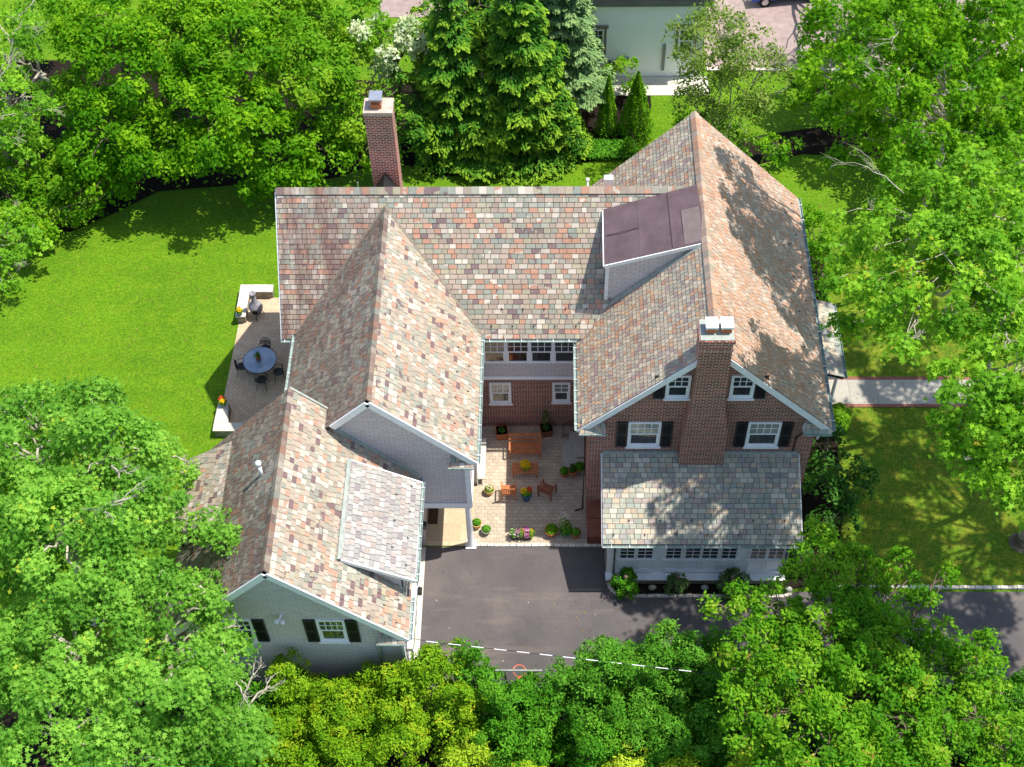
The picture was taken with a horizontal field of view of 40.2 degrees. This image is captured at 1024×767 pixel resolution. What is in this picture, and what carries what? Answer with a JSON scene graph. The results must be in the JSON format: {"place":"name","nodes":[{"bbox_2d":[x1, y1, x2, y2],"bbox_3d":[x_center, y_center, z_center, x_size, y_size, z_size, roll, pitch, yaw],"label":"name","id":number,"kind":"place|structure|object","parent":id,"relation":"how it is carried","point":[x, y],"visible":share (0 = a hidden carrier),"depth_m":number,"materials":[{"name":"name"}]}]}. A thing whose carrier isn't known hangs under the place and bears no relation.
{"place":"outdoors","nodes":[
{"label":"outdoors","id":0,"kind":"place"},
{"bbox_2d":[224,298,290,422],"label":"patio","id":1,"kind":"structure","parent":0,"point":[245,399],"depth_m":63.41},
{"bbox_2d":[212,403,243,436],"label":"garden wall","id":2,"kind":"structure","parent":1,"relation":"on","point":[223,426],"depth_m":61.09,"materials":[{"name":"paint"}]},
{"bbox_2d":[235,284,273,322],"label":"garden wall","id":3,"kind":"structure","parent":1,"relation":"on","point":[261,291],"depth_m":65.62,"materials":[{"name":"stone"}]},
{"bbox_2d":[243,347,276,376],"bbox_3d":[-11.338,-0.845,63.131,1.520,0.734,1.520,0,53,1],"label":"patio table","id":4,"kind":"object","parent":1,"relation":"on","point":[264,364],"visible":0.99,"depth_m":62.81,"materials":[{"name":"blue glass"}]},
{"bbox_2d":[421,484,475,545],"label":"porch floor","id":5,"kind":"structure","parent":0,"point":[449,529],"depth_m":58.13,"materials":[{"name":"stone"}]},
{"bbox_2d":[0,0,1023,697],"bbox_3d":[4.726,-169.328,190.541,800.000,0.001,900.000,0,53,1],"label":"lawn","id":6,"kind":"structure","parent":0,"point":[204,262],"depth_m":67.00,"materials":[{"name":"green plant"}]},
{"bbox_2d":[0,198,53,299],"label":"leafy shrub","id":7,"kind":"object","parent":6,"relation":"on","point":[32,234],"visible":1,"depth_m":65.62,"materials":[{"name":"green plant"}]},
{"bbox_2d":[0,370,244,640],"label":"maple tree","id":8,"kind":"object","parent":6,"relation":"on","point":[96,548],"visible":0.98,"depth_m":47.58,"materials":[{"name":"green plant"}]},
{"bbox_2d":[0,60,650,238],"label":"mulch bed","id":9,"kind":"object","parent":6,"relation":"on","point":[151,185],"visible":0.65,"depth_m":72.44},
{"bbox_2d":[0,0,65,175],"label":"young tree","id":10,"kind":"object","parent":9,"relation":"on","point":[14,115],"visible":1,"depth_m":65.41,"materials":[{"name":"green plant"}]},
{"bbox_2d":[0,0,84,168],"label":"bushy tree","id":11,"kind":"object","parent":9,"relation":"on","point":[46,83],"visible":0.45,"depth_m":70.47,"materials":[{"name":"green plant"}]},
{"bbox_2d":[0,129,118,253],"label":"leafy shrub","id":12,"kind":"object","parent":9,"relation":"on","point":[47,177],"visible":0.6,"depth_m":67.62,"materials":[{"name":"green plant"}]},
{"bbox_2d":[42,0,226,210],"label":"linden tree","id":13,"kind":"object","parent":9,"relation":"on","point":[137,32],"visible":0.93,"depth_m":65.70,"materials":[{"name":"green plant"}]},
{"bbox_2d":[20,129,290,246],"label":"leafy shrub","id":14,"kind":"object","parent":9,"relation":"on","point":[64,211],"visible":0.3,"depth_m":67.56,"materials":[{"name":"green plant"}]},
{"bbox_2d":[139,0,358,208],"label":"linden tree","id":15,"kind":"object","parent":9,"relation":"on","point":[217,83],"visible":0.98,"depth_m":65.59,"materials":[{"name":"green plant"}]},
{"bbox_2d":[243,0,403,186],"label":"linden tree","id":16,"kind":"object","parent":9,"relation":"on","point":[310,81],"visible":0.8,"depth_m":66.87,"materials":[{"name":"green plant"}]},
{"bbox_2d":[346,12,429,126],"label":"dogwood tree","id":17,"kind":"object","parent":9,"relation":"on","point":[384,61],"visible":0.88,"depth_m":67.10,"materials":[{"name":"white plant"}]},
{"bbox_2d":[397,0,503,182],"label":"spruce tree","id":18,"kind":"object","parent":9,"relation":"on","point":[443,86],"visible":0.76,"depth_m":67.86,"materials":[{"name":"green plant"}]},
{"bbox_2d":[368,0,590,156],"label":"dark conifer","id":19,"kind":"object","parent":9,"relation":"on","point":[478,19],"visible":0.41,"depth_m":68.11,"materials":[{"name":"green plant"}]},
{"bbox_2d":[449,70,527,185],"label":"spruce tree","id":20,"kind":"object","parent":9,"relation":"on","point":[478,93],"visible":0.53,"depth_m":69.42,"materials":[{"name":"green plant"}]},
{"bbox_2d":[467,0,592,186],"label":"spruce tree","id":21,"kind":"object","parent":9,"relation":"on","point":[518,54],"visible":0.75,"depth_m":67.39,"materials":[{"name":"green plant"}]},
{"bbox_2d":[519,65,591,167],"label":"spruce tree","id":22,"kind":"object","parent":9,"relation":"on","point":[558,84],"visible":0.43,"depth_m":69.70,"materials":[{"name":"green plant"}]},
{"bbox_2d":[536,0,616,112],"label":"pine tree","id":23,"kind":"object","parent":9,"relation":"on","point":[571,22],"visible":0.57,"depth_m":68.77,"materials":[{"name":"green plant"}]},
{"bbox_2d":[573,138,637,159],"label":"hedge","id":24,"kind":"object","parent":9,"relation":"on","point":[609,149],"visible":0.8,"depth_m":71.11,"materials":[{"name":"green plant"}]},
{"bbox_2d":[593,74,619,139],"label":"arborvitae","id":25,"kind":"object","parent":9,"relation":"on","point":[607,110],"visible":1,"depth_m":70.94,"materials":[{"name":"green plant"}]},
{"bbox_2d":[614,70,654,147],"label":"arborvitae","id":26,"kind":"object","parent":9,"relation":"on","point":[636,100],"visible":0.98,"depth_m":70.71,"materials":[{"name":"green plant"}]},
{"bbox_2d":[414,547,425,658],"bbox_3d":[-3.713,9.562,55.564,0.220,0.080,7.000,0,53,1],"label":"apron","id":27,"kind":"object","parent":6,"relation":"on","point":[419,605],"visible":0.5,"depth_m":56.04,"materials":[{"name":"concrete"}]},
{"bbox_2d":[377,0,480,16],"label":"gravel drive","id":28,"kind":"structure","parent":6,"relation":"on","point":[396,8],"depth_m":78.87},
{"bbox_2d":[0,685,1008,766],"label":"mulch bed","id":29,"kind":"object","parent":6,"relation":"on","point":[9,720],"depth_m":52.45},
{"bbox_2d":[0,555,285,766],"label":"maple tree","id":30,"kind":"object","parent":29,"relation":"on","point":[52,682],"visible":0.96,"depth_m":44.20,"materials":[{"name":"green plant"}]},
{"bbox_2d":[188,710,273,766],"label":"tree","id":31,"kind":"object","parent":29,"relation":"on","point":[225,760],"visible":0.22,"depth_m":49.27,"materials":[{"name":"green plant"}]},
{"bbox_2d":[226,673,289,739],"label":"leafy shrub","id":32,"kind":"object","parent":29,"relation":"on","point":[254,688],"visible":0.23,"depth_m":50.18,"materials":[{"name":"green plant"}]},
{"bbox_2d":[252,700,325,766],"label":"leafy shrub","id":33,"kind":"object","parent":29,"relation":"on","point":[292,729],"visible":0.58,"depth_m":49.27,"materials":[{"name":"green plant"}]},
{"bbox_2d":[263,647,335,749],"bbox_3d":[-7.699,11.513,51.173,2.549,5.296,2.322,-29,57,-19],"label":"leafy shrub","id":34,"kind":"object","parent":29,"relation":"on","point":[304,684],"visible":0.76,"depth_m":49.88,"materials":[{"name":"green plant"}]},
{"bbox_2d":[289,712,387,766],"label":"leafy shrub","id":35,"kind":"object","parent":29,"relation":"on","point":[341,749],"visible":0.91,"depth_m":48.47,"materials":[{"name":"green plant"}]},
{"bbox_2d":[308,672,374,741],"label":"leafy shrub","id":36,"kind":"object","parent":29,"relation":"on","point":[336,709],"visible":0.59,"depth_m":49.37,"materials":[{"name":"green plant"}]},
{"bbox_2d":[351,659,421,750],"bbox_3d":[-4.554,11.751,51.080,2.684,4.726,2.748,0,53,1],"label":"leafy shrub","id":37,"kind":"object","parent":29,"relation":"on","point":[372,678],"visible":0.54,"depth_m":50.00,"materials":[{"name":"green plant"}]},
{"bbox_2d":[357,675,444,766],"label":"leafy shrub","id":38,"kind":"object","parent":29,"relation":"on","point":[389,738],"visible":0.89,"depth_m":48.75,"materials":[{"name":"green plant"}]},
{"bbox_2d":[391,637,475,723],"bbox_3d":[-2.914,11.032,51.088,3.051,5.516,2.879,15,55,12],"label":"leafy shrub","id":39,"kind":"object","parent":29,"relation":"on","point":[426,667],"visible":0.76,"depth_m":49.38,"materials":[{"name":"green plant"}]},
{"bbox_2d":[424,679,488,766],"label":"leafy shrub","id":40,"kind":"object","parent":29,"relation":"on","point":[452,705],"visible":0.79,"depth_m":49.24,"materials":[{"name":"green plant"}]},
{"bbox_2d":[439,726,501,766],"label":"leafy shrub","id":41,"kind":"object","parent":29,"relation":"on","point":[479,756],"visible":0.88,"depth_m":48.52,"materials":[{"name":"plant"}]},
{"bbox_2d":[444,635,500,716],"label":"leafy shrub","id":42,"kind":"object","parent":29,"relation":"on","point":[476,652],"visible":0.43,"depth_m":49.83,"materials":[{"name":"green plant"}]},
{"bbox_2d":[465,665,536,755],"bbox_3d":[-0.455,12.092,50.474,2.562,5.120,2.626,11,54,9],"label":"leafy shrub","id":43,"kind":"object","parent":29,"relation":"on","point":[500,696],"visible":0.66,"depth_m":49.21,"materials":[{"name":"green plant"}]},
{"bbox_2d":[470,703,556,766],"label":"leafy shrub","id":44,"kind":"object","parent":29,"relation":"on","point":[524,743],"visible":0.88,"depth_m":48.83,"materials":[{"name":"green plant"}]},
{"bbox_2d":[510,665,568,749],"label":"leafy shrub","id":45,"kind":"object","parent":29,"relation":"on","point":[537,695],"visible":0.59,"depth_m":49.40,"materials":[{"name":"green plant"}]},
{"bbox_2d":[539,655,604,738],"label":"leafy shrub","id":46,"kind":"object","parent":29,"relation":"on","point":[567,687],"visible":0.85,"depth_m":49.30,"materials":[{"name":"green plant"}]},
{"bbox_2d":[549,687,630,766],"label":"leafy shrub","id":47,"kind":"object","parent":29,"relation":"on","point":[583,741],"visible":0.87,"depth_m":48.80,"materials":[{"name":"green plant"}]},
{"bbox_2d":[567,633,648,720],"bbox_3d":[3.563,10.818,51.032,3.325,5.863,3.147,0,53,1],"label":"leafy shrub","id":48,"kind":"object","parent":29,"relation":"on","point":[606,654],"visible":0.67,"depth_m":49.05,"materials":[{"name":"green plant"}]},
{"bbox_2d":[598,741,650,766],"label":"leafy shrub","id":49,"kind":"object","parent":29,"relation":"on","point":[632,762],"visible":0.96,"depth_m":48.36,"materials":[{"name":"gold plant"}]},
{"bbox_2d":[596,681,692,766],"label":"leafy shrub","id":50,"kind":"object","parent":29,"relation":"on","point":[656,714],"visible":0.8,"depth_m":48.50,"materials":[{"name":"green plant"}]},
{"bbox_2d":[603,616,690,725],"bbox_3d":[4.948,10.749,51.018,3.235,5.658,3.360,0,53,1],"label":"leafy shrub","id":51,"kind":"object","parent":29,"relation":"on","point":[654,643],"visible":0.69,"depth_m":49.45,"materials":[{"name":"green plant"}]},
{"bbox_2d":[656,750,703,766],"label":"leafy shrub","id":52,"kind":"object","parent":29,"relation":"on","point":[673,762],"visible":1,"depth_m":48.08,"materials":[{"name":"green plant"}]},
{"bbox_2d":[655,629,725,711],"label":"leafy shrub","id":53,"kind":"object","parent":29,"relation":"on","point":[682,679],"visible":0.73,"depth_m":49.32,"materials":[{"name":"green plant"}]},
{"bbox_2d":[649,697,748,766],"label":"leafy shrub","id":54,"kind":"object","parent":29,"relation":"on","point":[702,726],"visible":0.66,"depth_m":48.71,"materials":[{"name":"green plant"}]},
{"bbox_2d":[687,623,761,719],"bbox_3d":[7.855,11.097,50.728,2.994,5.587,2.792,19,56,15],"label":"leafy shrub","id":55,"kind":"object","parent":29,"relation":"on","point":[708,649],"visible":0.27,"depth_m":49.44,"materials":[{"name":"green plant"}]},
{"bbox_2d":[725,747,754,766],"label":"leafy shrub","id":56,"kind":"object","parent":29,"relation":"on","point":[737,755],"visible":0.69,"depth_m":47.76,"materials":[{"name":"green plant"}]},
{"bbox_2d":[697,706,794,766],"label":"leafy shrub","id":57,"kind":"object","parent":29,"relation":"on","point":[739,734],"visible":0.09,"depth_m":49.04,"materials":[{"name":"green plant"}]},
{"bbox_2d":[696,516,1023,766],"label":"cherry tree","id":58,"kind":"object","parent":29,"relation":"on","point":[864,664],"visible":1,"depth_m":45.31,"materials":[{"name":"green plant"}]},
{"bbox_2d":[915,683,1003,766],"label":"leafy shrub","id":59,"kind":"object","parent":29,"relation":"on","point":[949,740],"visible":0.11,"depth_m":48.96,"materials":[{"name":"green plant"}]},
{"bbox_2d":[957,668,1023,750],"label":"leafy shrub","id":60,"kind":"object","parent":29,"relation":"on","point":[1017,692],"visible":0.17,"depth_m":49.71,"materials":[{"name":"green plant"}]},
{"bbox_2d":[966,720,1023,766],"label":"leafy shrub","id":61,"kind":"object","parent":29,"relation":"on","point":[1008,738],"visible":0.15,"depth_m":48.84,"materials":[{"name":"green plant"}]},
{"bbox_2d":[161,90,847,696],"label":"brick house","id":62,"kind":"structure","parent":6,"relation":"on","point":[649,318],"depth_m":53.65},
{"bbox_2d":[222,619,259,643],"bbox_3d":[-9.590,8.724,49.315,1.120,1.650,0.170,0,53,1],"label":"window","id":63,"kind":"structure","parent":62,"relation":"in","point":[246,622],"depth_m":49.16,"materials":[{"name":"white paint"}]},
{"bbox_2d":[315,619,350,643],"bbox_3d":[-6.326,8.724,49.235,1.110,1.650,0.170,0,53,1],"label":"window","id":64,"kind":"structure","parent":62,"relation":"in","point":[331,631],"depth_m":49.30,"materials":[{"name":"white paint"}]},
{"bbox_2d":[484,343,505,362],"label":"window","id":65,"kind":"structure","parent":62,"relation":"in","point":[493,352],"depth_m":56.95,"materials":[{"name":"white paint"}]},
{"bbox_2d":[489,382,512,404],"bbox_3d":[-0.490,0.425,59.292,1.020,1.480,0.170,0,53,1],"label":"window","id":66,"kind":"structure","parent":62,"relation":"in","point":[500,392],"depth_m":59.29,"materials":[{"name":"white paint"}]},
{"bbox_2d":[506,343,529,362],"bbox_3d":[0.232,-1.305,56.909,0.961,1.460,0.100,0,53,1],"label":"window","id":67,"kind":"structure","parent":62,"relation":"in","point":[515,352],"depth_m":56.97,"materials":[{"name":"white paint"}]},
{"bbox_2d":[529,343,552,362],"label":"window","id":68,"kind":"structure","parent":62,"relation":"in","point":[538,352],"depth_m":56.90,"materials":[{"name":"white paint"}]},
{"bbox_2d":[551,382,570,403],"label":"window","id":69,"kind":"structure","parent":62,"relation":"in","point":[560,390],"depth_m":59.19,"materials":[{"name":"white paint"}]},
{"bbox_2d":[553,343,576,362],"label":"window","id":70,"kind":"structure","parent":62,"relation":"in","point":[562,352],"depth_m":56.87,"materials":[{"name":"white paint"}]},
{"bbox_2d":[625,422,661,448],"bbox_3d":[5.087,1.977,53.857,1.360,1.660,0.170,0,53,1],"label":"window","id":71,"kind":"structure","parent":62,"relation":"in","point":[641,435],"depth_m":53.93,"materials":[{"name":"white paint"}]},
{"bbox_2d":[663,375,691,400],"bbox_3d":[6.107,0.147,51.409,1.000,1.430,0.170,0,53,1],"label":"window","id":72,"kind":"structure","parent":62,"relation":"in","point":[678,389],"depth_m":51.54,"materials":[{"name":"white paint"}]},
{"bbox_2d":[727,375,754,400],"bbox_3d":[8.466,0.147,51.351,1.000,1.430,0.170,0,53,1],"label":"window","id":73,"kind":"structure","parent":62,"relation":"in","point":[742,388],"depth_m":51.45,"materials":[{"name":"white paint"}]},
{"bbox_2d":[743,422,781,448],"bbox_3d":[9.651,1.977,53.744,1.370,1.660,0.170,0,53,1],"label":"window","id":74,"kind":"structure","parent":62,"relation":"in","point":[759,435],"depth_m":53.82,"materials":[{"name":"white paint"}]},
{"bbox_2d":[476,543,601,546],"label":"stone kerb","id":75,"kind":"structure","parent":6,"relation":"on","point":[533,545],"depth_m":57.55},
{"bbox_2d":[509,0,714,76],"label":"white house","id":76,"kind":"structure","parent":6,"relation":"on","point":[629,29],"depth_m":72.59,"materials":[{"name":"paint"}]},
{"bbox_2d":[597,55,648,94],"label":"leafy shrub","id":77,"kind":"object","parent":6,"relation":"on","point":[619,65],"visible":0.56,"depth_m":72.73,"materials":[{"name":"green plant"}]},
{"bbox_2d":[607,583,791,597],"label":"stone kerb","id":78,"kind":"structure","parent":6,"relation":"on","point":[684,595],"depth_m":56.00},
{"bbox_2d":[614,583,785,593],"bbox_3d":[7.556,8.229,56.216,7.080,0.001,0.550,0,53,1],"label":"mulch bed","id":79,"kind":"object","parent":6,"relation":"on","point":[691,589],"visible":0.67,"depth_m":56.19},
{"bbox_2d":[609,566,640,599],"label":"round shrub","id":80,"kind":"object","parent":79,"relation":"on","point":[626,577],"visible":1,"depth_m":55.57,"materials":[{"name":"green plant"}]},
{"bbox_2d":[663,572,689,595],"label":"round shrub","id":81,"kind":"object","parent":79,"relation":"on","point":[676,580],"visible":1,"depth_m":55.52,"materials":[{"name":"green plant"}]},
{"bbox_2d":[715,567,751,601],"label":"round shrub","id":82,"kind":"object","parent":79,"relation":"on","point":[728,576],"visible":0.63,"depth_m":55.43,"materials":[{"name":"green plant"}]},
{"bbox_2d":[660,0,796,151],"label":"birch tree","id":83,"kind":"object","parent":6,"relation":"on","point":[698,64],"visible":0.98,"depth_m":64.95,"materials":[{"name":"green plant"}]},
{"bbox_2d":[785,433,841,588],"bbox_3d":[12.508,4.682,58.812,2.776,0.001,9.343,5,53,5],"label":"mulch bed","id":84,"kind":"object","parent":6,"relation":"on","point":[811,502],"visible":0.27,"depth_m":58.54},
{"bbox_2d":[802,500,862,536],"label":"holly shrub","id":85,"kind":"object","parent":84,"relation":"on","point":[828,516],"visible":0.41,"depth_m":56.86,"materials":[{"name":"green plant"}]},
{"bbox_2d":[801,418,880,518],"bbox_3d":[13.466,3.407,57.956,3.632,3.105,4.531,0,53,1],"label":"holly shrub","id":86,"kind":"object","parent":84,"relation":"on","point":[825,473],"visible":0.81,"depth_m":57.12,"materials":[{"name":"green plant"}]},
{"bbox_2d":[832,402,852,433],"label":"round shrub","id":87,"kind":"object","parent":84,"relation":"on","point":[841,411],"visible":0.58,"depth_m":59.72,"materials":[{"name":"green plant"}]},
{"bbox_2d":[809,244,827,299],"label":"mulch bed","id":88,"kind":"object","parent":6,"relation":"on","point":[819,291],"depth_m":66.28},
{"bbox_2d":[799,203,849,301],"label":"holly shrub","id":89,"kind":"object","parent":88,"relation":"on","point":[815,252],"visible":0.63,"depth_m":64.14,"materials":[{"name":"green plant"}]},
{"bbox_2d":[704,0,1021,68],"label":"gravel drive","id":90,"kind":"structure","parent":6,"relation":"on","point":[781,18],"depth_m":77.31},
{"bbox_2d":[738,125,1023,181],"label":"mulch bed","id":91,"kind":"object","parent":6,"relation":"on","point":[817,140],"visible":0.25,"depth_m":71.60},
{"bbox_2d":[669,107,804,166],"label":"leafy shrub","id":92,"kind":"object","parent":91,"relation":"on","point":[769,139],"visible":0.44,"depth_m":69.14,"materials":[{"name":"green plant"}]},
{"bbox_2d":[779,0,1023,211],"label":"bushy tree","id":93,"kind":"object","parent":91,"relation":"on","point":[806,94],"visible":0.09,"depth_m":67.60,"materials":[{"name":"green plant"}]},
{"bbox_2d":[828,377,969,406],"bbox_3d":[37.536,0.400,61.493,48.000,0.135,1.680,0,53,1],"label":"path edging","id":94,"kind":"object","parent":6,"relation":"on","point":[893,405],"depth_m":61.57,"materials":[{"name":"brick"}]},
{"bbox_2d":[839,585,1023,589],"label":"stone kerb","id":95,"kind":"structure","parent":6,"relation":"on","point":[997,587],"depth_m":55.95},
{"bbox_2d":[474,426,586,543],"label":"courtyard paving","id":96,"kind":"structure","parent":0,"point":[499,516],"depth_m":59.07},
{"bbox_2d":[509,525,534,539],"bbox_3d":[0.415,6.148,57.609,1.121,0.610,0.577,0,53,1],"label":"flower trough","id":97,"kind":"object","parent":96,"relation":"on","point":[521,534],"visible":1,"depth_m":57.48,"materials":[{"name":"metal"}]},
{"bbox_2d":[509,433,540,458],"bbox_3d":[0.558,2.681,60.013,1.380,0.952,0.710,0,53,1],"label":"garden bench","id":98,"kind":"object","parent":96,"relation":"on","point":[524,447],"visible":1,"depth_m":59.97,"materials":[{"name":"brown wood"}]},
{"bbox_2d":[562,431,584,472],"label":"stone steps","id":99,"kind":"structure","parent":96,"relation":"on","point":[573,449],"depth_m":60.02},
{"bbox_2d":[586,501,600,543],"bbox_3d":[3.460,5.744,57.633,0.780,0.998,1.520,0,53,1],"label":"wooden bulkhead","id":100,"kind":"object","parent":96,"relation":"on","point":[593,514],"visible":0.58,"depth_m":57.38,"materials":[{"name":"brown wood"}]},
{"bbox_2d":[593,76,708,94],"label":"terrace","id":101,"kind":"structure","parent":0,"point":[660,86],"depth_m":74.52,"materials":[{"name":"concrete"}]},
{"bbox_2d":[417,547,1023,710],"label":"driveway","id":102,"kind":"structure","parent":0,"point":[502,598],"depth_m":55.70,"materials":[{"name":"asphalt"}]},
{"bbox_2d":[828,380,973,403],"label":"garden path","id":103,"kind":"structure","parent":0,"point":[888,391],"depth_m":61.98,"materials":[{"name":"stone"}]},
{"bbox_2d":[821,407,1023,585],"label":"front lawn","id":104,"kind":"structure","parent":0,"point":[929,534],"depth_m":58.27,"materials":[{"name":"green plant"}]},
{"bbox_2d":[813,131,1023,399],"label":"maple tree","id":105,"kind":"object","parent":104,"relation":"on","point":[965,218],"visible":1,"depth_m":44.41,"materials":[{"name":"green plant"}]},
{"bbox_2d":[923,330,1023,532],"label":"maple tree","id":106,"kind":"object","parent":104,"relation":"on","point":[987,435],"visible":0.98,"depth_m":40.34,"materials":[{"name":"green plant"}]},
{"bbox_2d":[826,247,1023,376],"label":"front lawn","id":107,"kind":"structure","parent":0,"point":[861,361],"depth_m":63.39,"materials":[{"name":"green plant"}]},
{"bbox_2d":[791,0,1023,279],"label":"maple tree","id":108,"kind":"object","parent":107,"relation":"on","point":[948,50],"visible":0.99,"depth_m":49.17,"materials":[{"name":"green plant"}]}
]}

